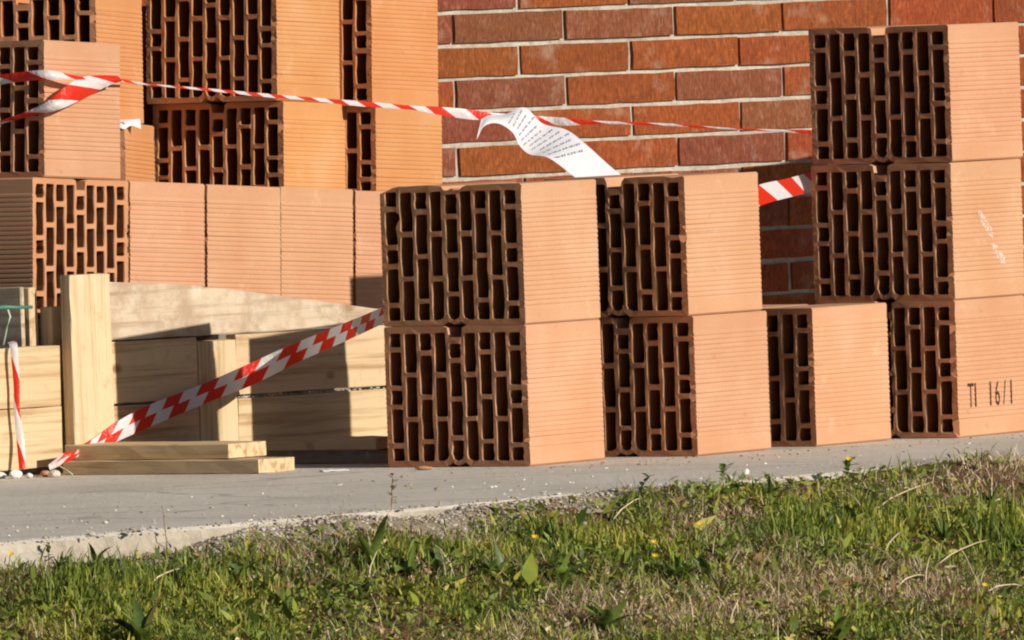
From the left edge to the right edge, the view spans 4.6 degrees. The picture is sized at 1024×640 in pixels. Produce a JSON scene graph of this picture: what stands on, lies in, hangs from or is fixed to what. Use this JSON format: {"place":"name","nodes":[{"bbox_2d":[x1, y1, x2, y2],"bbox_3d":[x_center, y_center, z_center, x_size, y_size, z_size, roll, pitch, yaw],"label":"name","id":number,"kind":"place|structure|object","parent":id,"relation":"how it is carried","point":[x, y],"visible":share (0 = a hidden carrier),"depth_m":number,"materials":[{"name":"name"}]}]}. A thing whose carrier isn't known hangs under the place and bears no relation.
{"place":"outdoors","nodes":[
{"label":"outdoors","id":0,"kind":"place"},
{"bbox_2d":[0,177,128,316],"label":"hollow clay block","id":1,"kind":"object","parent":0,"point":[52,230],"depth_m":23.34,"materials":[{"name":"ceramic"}]},
{"bbox_2d":[0,40,119,179],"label":"hollow clay block","id":2,"kind":"object","parent":1,"relation":"on","point":[79,140],"depth_m":23.36,"materials":[{"name":"ceramic"}]},
{"bbox_2d":[0,70,811,133],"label":"barrier tape","id":3,"kind":"object","parent":2,"relation":"attached to","point":[78,88],"visible":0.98,"depth_m":23.74,"materials":[{"name":"plastic"}]},
{"bbox_2d":[477,107,620,176],"bbox_3d":[0.085,-0.326,24.503,0.294,0.165,0.112,-2,2,5],"label":"paper notice","id":4,"kind":"object","parent":3,"relation":"hanging from","point":[571,153],"visible":0.86,"depth_m":24.51,"materials":[{"name":"white"}]},
{"bbox_2d":[126,181,204,286],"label":"hollow clay block","id":5,"kind":"object","parent":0,"point":[165,233],"depth_m":23.62,"materials":[{"name":"ceramic"}]},
{"bbox_2d":[204,184,280,295],"bbox_3d":[-0.625,-0.123,23.910,0.304,0.251,0.242,-1,-1,33],"label":"hollow clay block","id":6,"kind":"object","parent":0,"point":[242,236],"depth_m":23.82,"materials":[{"name":"ceramic"}]},
{"bbox_2d":[279,187,352,304],"bbox_3d":[-0.493,-0.121,24.116,0.304,0.251,0.242,-1,-1,33],"label":"hollow clay block","id":7,"kind":"object","parent":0,"point":[316,243],"depth_m":24.03,"materials":[{"name":"ceramic"}]},
{"bbox_2d":[352,190,383,324],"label":"hollow clay block","id":8,"kind":"object","parent":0,"point":[367,273],"depth_m":24.17,"materials":[{"name":"ceramic"}]},
{"bbox_2d":[0,432,1023,569],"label":"pavement","id":9,"kind":"structure","parent":0,"point":[309,489],"depth_m":21.96,"materials":[{"name":"concrete"}]},
{"bbox_2d":[9,470,21,478],"bbox_3d":[-0.889,0.277,22.915,0.024,0.018,0.027,-1,2,41],"label":"loose stone","id":10,"kind":"object","parent":9,"relation":"on","point":[15,474],"visible":1,"depth_m":22.91,"materials":[{"name":"white"}]},
{"bbox_2d":[40,470,48,476],"bbox_3d":[-0.836,0.276,22.945,0.020,0.013,0.030,-2,2,0],"label":"loose stone","id":11,"kind":"object","parent":9,"relation":"on","point":[44,473],"visible":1,"depth_m":22.93,"materials":[{"name":"stone"}]},
{"bbox_2d":[48,470,60,476],"bbox_3d":[-0.820,0.275,22.915,0.022,0.015,0.019,-1,2,16],"label":"loose stone","id":12,"kind":"object","parent":9,"relation":"on","point":[54,473],"visible":1,"depth_m":22.91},
{"bbox_2d":[63,457,294,474],"bbox_3d":[-0.598,0.261,22.917,0.431,0.026,0.113,-1,2,34],"label":"loose plank","id":13,"kind":"object","parent":9,"relation":"on","point":[189,466],"visible":1,"depth_m":22.85,"materials":[{"name":"brown wood"}]},
{"bbox_2d":[65,441,265,459],"bbox_3d":[-0.622,0.234,22.964,0.361,0.028,0.119,-1,2,34],"label":"loose plank","id":14,"kind":"object","parent":13,"relation":"on","point":[166,450],"visible":1,"depth_m":22.90,"materials":[{"name":"brown wood"}]},
{"bbox_2d":[0,388,381,409],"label":"wooden pallet","id":15,"kind":"object","parent":9,"relation":"on","point":[263,394],"visible":0.12,"depth_m":23.91,"materials":[{"name":"grey wood"}]},
{"bbox_2d":[38,317,385,387],"bbox_3d":[-0.619,0.064,23.878,0.240,0.119,1.320,-1,-1,33],"label":"wooden pallet","id":16,"kind":"object","parent":15,"relation":"on","point":[210,337],"visible":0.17,"depth_m":23.80,"materials":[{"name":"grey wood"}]},
{"bbox_2d":[0,273,387,472],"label":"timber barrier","id":17,"kind":"object","parent":9,"relation":"on","point":[81,373],"visible":0.74,"depth_m":23.29,"materials":[{"name":"brown wood"}]},
{"bbox_2d":[8,341,24,468],"bbox_3d":[-0.891,0.153,23.004,0.018,0.231,0.042,-3,2,-24],"label":"barrier tape","id":18,"kind":"object","parent":17,"relation":"hanging from","point":[13,345],"visible":1,"depth_m":23.00,"materials":[{"name":"plastic"}]},
{"bbox_2d":[0,305,32,344],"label":"tie wire","id":19,"kind":"object","parent":17,"relation":"attached to","point":[7,307],"visible":1,"depth_m":22.99,"materials":[{"name":"green"}]},
{"bbox_2d":[48,307,383,469],"bbox_3d":[-0.492,0.098,23.150,0.690,0.310,0.404,-2,2,0],"label":"barrier tape","id":20,"kind":"object","parent":17,"relation":"attached to","point":[236,380],"visible":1,"depth_m":23.26,"materials":[{"name":"plastic"}]},
{"bbox_2d":[238,386,384,397],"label":"mortar crumbs","id":21,"kind":"object","parent":17,"relation":"on","point":[378,387],"visible":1,"depth_m":23.55,"materials":[{"name":"white"}]},
{"bbox_2d":[255,449,387,463],"bbox_3d":[-0.331,0.246,23.155,0.361,0.024,0.101,-1,2,33],"label":"loose plank","id":22,"kind":"object","parent":9,"relation":"on","point":[343,457],"visible":0.55,"depth_m":23.09,"materials":[{"name":"wood"}]},
{"bbox_2d":[267,436,387,450],"bbox_3d":[-0.323,0.223,23.148,0.241,0.024,0.076,-1,2,34],"label":"loose plank","id":23,"kind":"object","parent":22,"relation":"on","point":[329,443],"visible":0.92,"depth_m":23.11,"materials":[{"name":"brown wood"}]},
{"bbox_2d":[319,468,348,471],"bbox_3d":[-0.316,0.267,22.756,0.050,0.004,0.022,-3,2,-20],"label":"paper scrap","id":24,"kind":"object","parent":9,"relation":"on","point":[344,469],"visible":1,"depth_m":22.75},
{"bbox_2d":[386,473,398,510],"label":"weed sprig","id":25,"kind":"object","parent":9,"relation":"on","point":[392,486],"visible":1,"depth_m":21.03,"materials":[{"name":"brown plant"}]},
{"bbox_2d":[415,466,432,469],"bbox_3d":[-0.156,0.262,22.675,0.036,0.008,0.022,-1,2,33],"label":"loose stone","id":26,"kind":"object","parent":9,"relation":"on","point":[423,468],"visible":1,"depth_m":22.67,"materials":[{"name":"stone"}]},
{"bbox_2d":[384,319,604,466],"bbox_3d":[-0.032,0.131,22.845,0.304,0.251,0.242,-1,2,34],"label":"hollow clay block","id":27,"kind":"object","parent":9,"relation":"on","point":[501,395],"depth_m":22.76,"materials":[{"name":"ceramic"}]},
{"bbox_2d":[380,179,599,326],"bbox_3d":[-0.039,-0.120,22.843,0.304,0.251,0.242,-1,2,34],"label":"hollow clay block","id":28,"kind":"object","parent":27,"relation":"on","point":[494,253],"depth_m":22.76,"materials":[{"name":"ceramic"}]},
{"bbox_2d":[6,442,1019,535],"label":"pavement crumbs","id":29,"kind":"object","parent":9,"relation":"on","point":[438,488],"visible":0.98,"depth_m":21.65,"materials":[{"name":"white"}]},
{"bbox_2d":[112,0,1023,405],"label":"brick wall","id":30,"kind":"structure","parent":9,"relation":"on","point":[742,64],"depth_m":26.09,"materials":[{"name":"brick"}]},
{"bbox_2d":[592,311,770,456],"bbox_3d":[0.269,0.115,23.049,0.304,0.251,0.242,-1,2,34],"label":"hollow clay block","id":31,"kind":"object","parent":9,"relation":"on","point":[695,385],"depth_m":22.94,"materials":[{"name":"brick"}]},
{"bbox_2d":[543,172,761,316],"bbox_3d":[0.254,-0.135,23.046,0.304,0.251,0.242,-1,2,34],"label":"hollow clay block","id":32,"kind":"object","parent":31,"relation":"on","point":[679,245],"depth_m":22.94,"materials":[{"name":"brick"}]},
{"bbox_2d":[350,435,1021,480],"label":"clay crumbs","id":33,"kind":"object","parent":9,"relation":"on","point":[728,459],"visible":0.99,"depth_m":22.73,"materials":[{"name":"brick"}]},
{"bbox_2d":[716,463,732,481],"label":"weed sprig","id":34,"kind":"object","parent":9,"relation":"on","point":[721,466],"visible":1,"depth_m":21.72,"materials":[{"name":"green plant"}]},
{"bbox_2d":[759,303,890,446],"bbox_3d":[0.493,0.100,23.316,0.304,0.251,0.242,-1,2,36],"label":"hollow clay block","id":35,"kind":"object","parent":9,"relation":"on","point":[828,373],"depth_m":23.19,"materials":[{"name":"ceramic"}]},
{"bbox_2d":[814,295,1023,437],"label":"hollow clay block","id":36,"kind":"object","parent":9,"relation":"on","point":[956,369],"depth_m":23.38,"materials":[{"name":"ceramic"}]},
{"bbox_2d":[811,159,1023,301],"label":"hollow clay block","id":37,"kind":"object","parent":36,"relation":"on","point":[921,231],"depth_m":23.41,"materials":[{"name":"ceramic"}]},
{"bbox_2d":[758,172,811,205],"bbox_3d":[0.509,-0.240,23.442,0.021,0.074,0.489,-1,2,23],"label":"barrier tape","id":38,"kind":"object","parent":37,"relation":"attached to","point":[769,192],"visible":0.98,"depth_m":23.40,"materials":[{"name":"plastic"}]},
{"bbox_2d":[808,22,1022,164],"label":"hollow clay block","id":39,"kind":"object","parent":37,"relation":"on","point":[894,94],"depth_m":23.41,"materials":[{"name":"brick"}]},
{"bbox_2d":[0,439,1023,639],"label":"verge","id":40,"kind":"structure","parent":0,"point":[421,526],"depth_m":20.98,"materials":[{"name":"plant"}]},
{"bbox_2d":[0,602,27,612],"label":"broadleaf weed","id":41,"kind":"object","parent":40,"relation":"on","point":[3,606],"visible":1,"depth_m":20.05,"materials":[{"name":"green plant"}]},
{"bbox_2d":[43,542,52,562],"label":"weed sprig","id":42,"kind":"object","parent":40,"relation":"on","point":[48,548],"visible":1,"depth_m":20.36,"materials":[{"name":"green plant"}]},
{"bbox_2d":[50,547,72,568],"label":"broadleaf weed","id":43,"kind":"object","parent":40,"relation":"on","point":[61,559],"visible":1,"depth_m":20.28,"materials":[{"name":"green plant"}]},
{"bbox_2d":[82,542,128,565],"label":"broadleaf weed","id":44,"kind":"object","parent":40,"relation":"on","point":[92,552],"visible":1,"depth_m":20.34,"materials":[{"name":"green plant"}]},
{"bbox_2d":[96,594,161,639],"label":"broadleaf weed","id":45,"kind":"object","parent":40,"relation":"on","point":[138,626],"visible":1,"depth_m":19.99,"materials":[{"name":"green plant"}]},
{"bbox_2d":[162,507,167,547],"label":"weed sprig","id":46,"kind":"object","parent":40,"relation":"on","point":[165,529],"visible":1,"depth_m":20.60,"materials":[{"name":"brown plant"}]},
{"bbox_2d":[171,565,193,579],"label":"broadleaf weed","id":47,"kind":"object","parent":40,"relation":"on","point":[180,571],"visible":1,"depth_m":20.38,"materials":[{"name":"green plant"}]},
{"bbox_2d":[185,589,221,601],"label":"broadleaf weed","id":48,"kind":"object","parent":40,"relation":"on","point":[198,595],"visible":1,"depth_m":20.31,"materials":[{"name":"green plant"}]},
{"bbox_2d":[188,558,220,583],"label":"broadleaf weed","id":49,"kind":"object","parent":40,"relation":"on","point":[207,572],"visible":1,"depth_m":20.41,"materials":[{"name":"green plant"}]},
{"bbox_2d":[228,560,258,579],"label":"broadleaf weed","id":50,"kind":"object","parent":40,"relation":"on","point":[236,569],"visible":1,"depth_m":20.48,"materials":[{"name":"green plant"}]},
{"bbox_2d":[250,572,277,588],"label":"broadleaf weed","id":51,"kind":"object","parent":40,"relation":"on","point":[263,583],"visible":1,"depth_m":20.47,"materials":[{"name":"green plant"}]},
{"bbox_2d":[266,576,302,605],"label":"broadleaf weed","id":52,"kind":"object","parent":40,"relation":"on","point":[279,596],"visible":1,"depth_m":20.39,"materials":[{"name":"green plant"}]},
{"bbox_2d":[306,558,332,569],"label":"broadleaf weed","id":53,"kind":"object","parent":40,"relation":"on","point":[309,564],"visible":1,"depth_m":20.63,"materials":[{"name":"green plant"}]},
{"bbox_2d":[317,582,348,600],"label":"broadleaf weed","id":54,"kind":"object","parent":40,"relation":"on","point":[325,592],"visible":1,"depth_m":20.46,"materials":[{"name":"green plant"}]},
{"bbox_2d":[311,539,366,566],"bbox_3d":[-0.289,0.380,20.634,0.100,0.053,0.060,-1,2,33],"label":"broadleaf weed","id":55,"kind":"object","parent":40,"relation":"on","point":[331,560],"visible":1,"depth_m":20.64,"materials":[{"name":"green plant"}]},
{"bbox_2d":[325,571,353,594],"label":"broadleaf weed","id":56,"kind":"object","parent":40,"relation":"on","point":[344,588],"visible":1,"depth_m":20.51,"materials":[{"name":"green plant"}]},
{"bbox_2d":[323,577,360,592],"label":"broadleaf weed","id":57,"kind":"object","parent":40,"relation":"on","point":[339,584],"visible":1,"depth_m":20.51,"materials":[{"name":"green plant"}]},
{"bbox_2d":[354,581,370,589],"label":"broadleaf weed","id":58,"kind":"object","parent":40,"relation":"on","point":[366,586],"visible":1,"depth_m":20.54,"materials":[{"name":"green plant"}]},
{"bbox_2d":[349,584,387,601],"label":"broadleaf weed","id":59,"kind":"object","parent":40,"relation":"on","point":[358,591],"visible":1,"depth_m":20.50,"materials":[{"name":"green plant"}]},
{"bbox_2d":[336,514,408,567],"bbox_3d":[-0.208,0.357,20.689,0.166,0.091,0.126,-3,2,-30],"label":"broadleaf weed","id":60,"kind":"object","parent":40,"relation":"on","point":[376,546],"visible":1,"depth_m":20.66,"materials":[{"name":"green plant"}]},
{"bbox_2d":[381,579,418,596],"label":"broadleaf weed","id":61,"kind":"object","parent":40,"relation":"on","point":[407,587],"visible":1,"depth_m":20.55,"materials":[{"name":"green plant"}]},
{"bbox_2d":[391,539,421,575],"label":"broadleaf weed","id":62,"kind":"object","parent":40,"relation":"on","point":[410,561],"visible":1,"depth_m":20.68,"materials":[{"name":"green plant"}]},
{"bbox_2d":[421,545,472,576],"bbox_3d":[-0.107,0.395,20.710,0.096,0.061,0.100,-2,2,0],"label":"broadleaf weed","id":63,"kind":"object","parent":40,"relation":"on","point":[437,563],"visible":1,"depth_m":20.72,"materials":[{"name":"green plant"}]},
{"bbox_2d":[1,466,948,599],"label":"gravel","id":64,"kind":"structure","parent":40,"relation":"on","point":[276,525],"depth_m":20.98,"materials":[{"name":"gravel"}]},
{"bbox_2d":[467,555,497,573],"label":"broadleaf weed","id":65,"kind":"object","parent":40,"relation":"on","point":[485,570],"visible":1,"depth_m":20.75,"materials":[{"name":"green plant"}]},
{"bbox_2d":[468,601,501,613],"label":"broadleaf weed","id":66,"kind":"object","parent":40,"relation":"on","point":[478,611],"visible":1,"depth_m":20.59,"materials":[{"name":"green plant"}]},
{"bbox_2d":[481,559,497,576],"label":"broadleaf weed","id":67,"kind":"object","parent":40,"relation":"on","point":[493,563],"visible":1,"depth_m":20.74,"materials":[{"name":"green plant"}]},
{"bbox_2d":[494,542,522,577],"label":"broadleaf weed","id":68,"kind":"object","parent":40,"relation":"on","point":[501,564],"visible":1,"depth_m":20.75,"materials":[{"name":"green plant"}]},
{"bbox_2d":[0,444,1023,639],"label":"herb leaves","id":69,"kind":"object","parent":40,"relation":"on","point":[531,565],"visible":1,"depth_m":20.93,"materials":[{"name":"green plant"}]},
{"bbox_2d":[1,444,1023,639],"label":"straw","id":70,"kind":"object","parent":40,"relation":"on","point":[865,570],"visible":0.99,"depth_m":21.08,"materials":[{"name":"beige plant"}]},
{"bbox_2d":[534,576,554,587],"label":"broadleaf weed","id":71,"kind":"object","parent":40,"relation":"on","point":[547,578],"visible":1,"depth_m":20.79,"materials":[{"name":"green plant"}]},
{"bbox_2d":[543,544,579,580],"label":"broadleaf weed","id":72,"kind":"object","parent":40,"relation":"on","point":[562,570],"visible":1,"depth_m":20.82,"materials":[{"name":"green plant"}]},
{"bbox_2d":[558,553,580,578],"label":"broadleaf weed","id":73,"kind":"object","parent":40,"relation":"on","point":[562,557],"visible":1,"depth_m":20.88,"materials":[{"name":"green plant"}]},
{"bbox_2d":[576,559,604,569],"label":"broadleaf weed","id":74,"kind":"object","parent":40,"relation":"on","point":[590,566],"visible":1,"depth_m":20.92,"materials":[{"name":"green plant"}]},
{"bbox_2d":[583,597,638,630],"bbox_3d":[0.160,0.474,20.595,0.071,0.057,0.065,-3,2,-39],"label":"broadleaf weed","id":75,"kind":"object","parent":40,"relation":"on","point":[608,613],"visible":1,"depth_m":20.60,"materials":[{"name":"green plant"}]},
{"bbox_2d":[610,551,643,574],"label":"broadleaf weed","id":76,"kind":"object","parent":40,"relation":"on","point":[622,561],"visible":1,"depth_m":20.93,"materials":[{"name":"green plant"}]},
{"bbox_2d":[609,484,663,516],"bbox_3d":[0.203,0.301,21.348,0.092,0.057,0.057,-1,2,26],"label":"broadleaf weed","id":77,"kind":"object","parent":40,"relation":"on","point":[635,504],"visible":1,"depth_m":21.35,"materials":[{"name":"green plant"}]},
{"bbox_2d":[621,560,657,578],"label":"broadleaf weed","id":78,"kind":"object","parent":40,"relation":"on","point":[635,566],"visible":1,"depth_m":20.90,"materials":[{"name":"green plant"}]},
{"bbox_2d":[637,473,651,497],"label":"weed sprig","id":79,"kind":"object","parent":40,"relation":"on","point":[645,480],"visible":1,"depth_m":21.39,"materials":[{"name":"green plant"}]},
{"bbox_2d":[629,546,662,560],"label":"broadleaf weed","id":80,"kind":"object","parent":40,"relation":"on","point":[647,552],"visible":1,"depth_m":21.05,"materials":[{"name":"green plant"}]},
{"bbox_2d":[658,546,698,583],"bbox_3d":[0.273,0.403,20.957,0.066,0.067,0.109,-2,2,0],"label":"broadleaf weed","id":81,"kind":"object","parent":40,"relation":"on","point":[678,568],"visible":1,"depth_m":20.95,"materials":[{"name":"green plant"}]},
{"bbox_2d":[671,584,705,600],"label":"broadleaf weed","id":82,"kind":"object","parent":40,"relation":"on","point":[689,591],"visible":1,"depth_m":20.91,"materials":[{"name":"green plant"}]},
{"bbox_2d":[687,545,703,566],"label":"broadleaf weed","id":83,"kind":"object","parent":40,"relation":"on","point":[701,554],"visible":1,"depth_m":21.10,"materials":[{"name":"green plant"}]},
{"bbox_2d":[693,554,711,577],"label":"broadleaf weed","id":84,"kind":"object","parent":40,"relation":"on","point":[703,564],"visible":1,"depth_m":21.02,"materials":[{"name":"green plant"}]},
{"bbox_2d":[704,537,731,557],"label":"broadleaf weed","id":85,"kind":"object","parent":40,"relation":"on","point":[715,551],"visible":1,"depth_m":21.16,"materials":[{"name":"green plant"}]},
{"bbox_2d":[707,574,743,600],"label":"broadleaf weed","id":86,"kind":"object","parent":40,"relation":"on","point":[723,587],"visible":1,"depth_m":20.94,"materials":[{"name":"green plant"}]},
{"bbox_2d":[714,537,736,550],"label":"broadleaf weed","id":87,"kind":"object","parent":40,"relation":"on","point":[726,543],"visible":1,"depth_m":21.21,"materials":[{"name":"green plant"}]},
{"bbox_2d":[714,549,742,563],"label":"broadleaf weed","id":88,"kind":"object","parent":40,"relation":"on","point":[733,557],"visible":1,"depth_m":21.14,"materials":[{"name":"green plant"}]},
{"bbox_2d":[757,475,796,498],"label":"broadleaf weed","id":89,"kind":"object","parent":40,"relation":"on","point":[771,488],"visible":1,"depth_m":21.60,"materials":[{"name":"green plant"}]},
{"bbox_2d":[815,506,842,533],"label":"broadleaf weed","id":90,"kind":"object","parent":40,"relation":"on","point":[827,525],"visible":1,"depth_m":21.46,"materials":[{"name":"green plant"}]},
{"bbox_2d":[811,604,855,639],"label":"broadleaf weed","id":91,"kind":"object","parent":40,"relation":"on","point":[840,627],"visible":1,"depth_m":20.87,"materials":[{"name":"green plant"}]},
{"bbox_2d":[842,457,859,478],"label":"weed sprig","id":92,"kind":"object","parent":40,"relation":"on","point":[845,463],"visible":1,"depth_m":21.90,"materials":[{"name":"green plant"}]},
{"bbox_2d":[865,544,894,561],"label":"dry stalk","id":93,"kind":"object","parent":40,"relation":"on","point":[878,549],"visible":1,"depth_m":21.40,"materials":[{"name":"beige plant"}]},
{"bbox_2d":[877,482,932,507],"bbox_3d":[0.671,0.300,21.847,0.003,0.032,0.296,-1,2,21],"label":"dry stalk","id":94,"kind":"object","parent":40,"relation":"on","point":[902,493],"visible":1,"depth_m":21.83,"materials":[{"name":"beige plant"}]},
{"bbox_2d":[926,505,965,543],"bbox_3d":[0.731,0.347,21.636,0.071,0.067,0.108,-2,2,0],"label":"broadleaf weed","id":95,"kind":"object","parent":40,"relation":"on","point":[945,532],"visible":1,"depth_m":21.64,"materials":[{"name":"green plant"}]},
{"bbox_2d":[939,539,988,563],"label":"dry stalk","id":96,"kind":"object","parent":40,"relation":"on","point":[945,558],"visible":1,"depth_m":21.52,"materials":[{"name":"beige plant"}]},
{"bbox_2d":[959,548,980,592],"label":"dry stalk","id":97,"kind":"object","parent":40,"relation":"on","point":[970,567],"visible":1,"depth_m":21.43,"materials":[{"name":"beige plant"}]},
{"bbox_2d":[977,474,1007,506],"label":"broadleaf weed","id":98,"kind":"object","parent":40,"relation":"on","point":[993,496],"visible":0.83,"depth_m":22.00,"materials":[{"name":"green plant"}]},
{"bbox_2d":[988,584,1021,591],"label":"dry stalk","id":99,"kind":"object","parent":40,"relation":"on","point":[1002,585],"visible":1,"depth_m":21.38,"materials":[{"name":"beige plant"}]},
{"bbox_3d":[-0.523,-0.075,25.027,0.860,0.114,0.340,-2,2,-13],"label":"wooden pallet","id":100,"kind":"object","parent":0,"visible":0},
{"bbox_2d":[115,122,154,181],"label":"hollow clay block","id":101,"kind":"object","parent":100,"relation":"on","point":[137,154],"depth_m":24.81,"materials":[{"name":"ceramic"}]},
{"bbox_2d":[0,0,143,123],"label":"hollow clay block","id":102,"kind":"object","parent":101,"relation":"on","point":[119,22],"depth_m":24.78,"materials":[{"name":"ceramic"}]},
{"bbox_2d":[120,119,140,128],"bbox_3d":[-0.739,-0.378,24.727,0.068,0.020,0.026,-3,2,-37],"label":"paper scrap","id":103,"kind":"object","parent":101,"relation":"attached to","point":[133,122],"visible":0.81,"depth_m":24.72,"materials":[{"name":"paper"}]},
{"bbox_2d":[153,101,350,188],"bbox_3d":[-0.507,-0.296,24.989,0.304,0.250,0.242,-1,-1,32],"label":"hollow clay block","id":104,"kind":"object","parent":100,"relation":"on","point":[282,144],"depth_m":24.90,"materials":[{"name":"ceramic"}]},
{"bbox_2d":[146,0,339,103],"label":"hollow clay block","id":105,"kind":"object","parent":104,"relation":"on","point":[285,47],"depth_m":24.89,"materials":[{"name":"ceramic"}]},
{"bbox_2d":[345,106,441,191],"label":"hollow clay block","id":106,"kind":"object","parent":100,"relation":"on","point":[386,149],"depth_m":25.01,"materials":[{"name":"ceramic"}]},
{"bbox_2d":[339,0,437,106],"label":"hollow clay block","id":107,"kind":"object","parent":106,"relation":"on","point":[388,51],"depth_m":25.01,"materials":[{"name":"ceramic"}]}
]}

